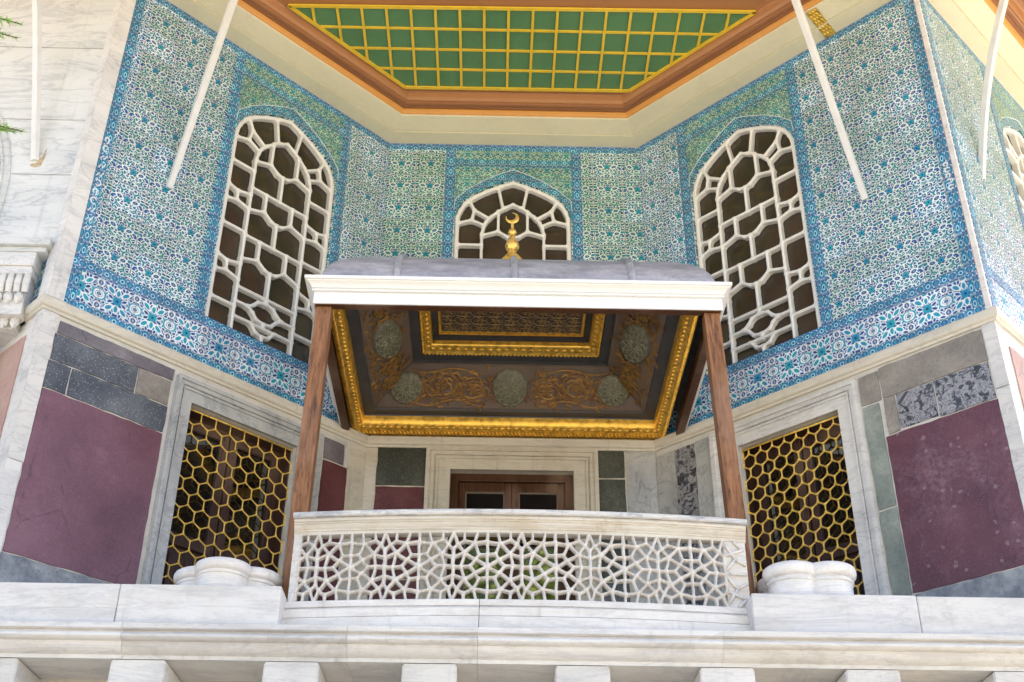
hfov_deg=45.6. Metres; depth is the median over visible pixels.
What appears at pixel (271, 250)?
lattice window
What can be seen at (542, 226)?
lattice window
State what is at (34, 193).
marble wall
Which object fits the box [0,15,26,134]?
fir tree
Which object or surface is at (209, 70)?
eaves strut
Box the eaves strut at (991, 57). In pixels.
[978,0,1008,179]
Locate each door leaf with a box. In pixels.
[455,483,511,607]
[511,483,565,599]
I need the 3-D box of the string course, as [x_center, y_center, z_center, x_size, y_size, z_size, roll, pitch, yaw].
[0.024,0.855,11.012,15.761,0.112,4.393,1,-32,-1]
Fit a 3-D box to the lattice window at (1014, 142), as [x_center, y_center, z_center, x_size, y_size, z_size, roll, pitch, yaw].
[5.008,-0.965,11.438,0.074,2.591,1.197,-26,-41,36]
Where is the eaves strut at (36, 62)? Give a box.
[31,0,41,160]
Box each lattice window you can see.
[205,115,334,363]
[454,181,570,259]
[692,125,821,365]
[1003,127,1023,213]
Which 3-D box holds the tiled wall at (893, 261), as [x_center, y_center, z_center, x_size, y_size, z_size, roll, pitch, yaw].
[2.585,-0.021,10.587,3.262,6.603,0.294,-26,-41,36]
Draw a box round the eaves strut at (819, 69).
[791,0,868,200]
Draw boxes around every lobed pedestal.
[173,557,282,585]
[755,560,856,594]
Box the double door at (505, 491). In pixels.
[419,446,601,607]
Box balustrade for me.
[281,509,750,630]
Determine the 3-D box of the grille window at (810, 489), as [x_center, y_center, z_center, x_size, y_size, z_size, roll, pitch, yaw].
[2.353,1.751,9.695,1.441,2.640,0.328,-26,-41,36]
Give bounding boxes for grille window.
[140,373,300,584]
[708,379,891,606]
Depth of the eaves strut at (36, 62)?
10.20 m
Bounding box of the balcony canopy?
[281,213,754,600]
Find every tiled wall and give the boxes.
[0,0,120,482]
[0,0,389,600]
[354,143,664,603]
[638,0,1023,606]
[920,0,1023,435]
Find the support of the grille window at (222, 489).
attached to the tiled wall at (80, 475)
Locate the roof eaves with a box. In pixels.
[167,0,1023,306]
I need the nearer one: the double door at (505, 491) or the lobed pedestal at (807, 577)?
the lobed pedestal at (807, 577)
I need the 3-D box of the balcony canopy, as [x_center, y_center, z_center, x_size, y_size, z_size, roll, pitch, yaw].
[0.025,0.590,9.991,3.255,4.190,2.379,1,-32,-1]
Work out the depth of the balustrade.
7.74 m
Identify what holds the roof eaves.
on the tiled wall at (995, 209)
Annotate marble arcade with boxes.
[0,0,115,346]
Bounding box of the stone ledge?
[0,582,1023,681]
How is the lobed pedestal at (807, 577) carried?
on the stone ledge
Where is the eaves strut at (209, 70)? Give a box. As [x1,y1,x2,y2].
[166,0,237,189]
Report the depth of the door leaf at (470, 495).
10.95 m
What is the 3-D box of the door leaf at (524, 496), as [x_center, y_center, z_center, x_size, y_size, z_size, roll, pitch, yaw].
[0.229,2.294,10.486,0.480,2.313,0.045,1,-32,-1]
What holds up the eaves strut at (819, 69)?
attached to the tiled wall at (893, 261)
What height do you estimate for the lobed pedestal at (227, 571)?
0.206 m
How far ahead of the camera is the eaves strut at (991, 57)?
10.82 m
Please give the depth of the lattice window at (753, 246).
11.38 m
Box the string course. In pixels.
[20,293,1023,451]
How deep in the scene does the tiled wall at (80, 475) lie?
10.14 m

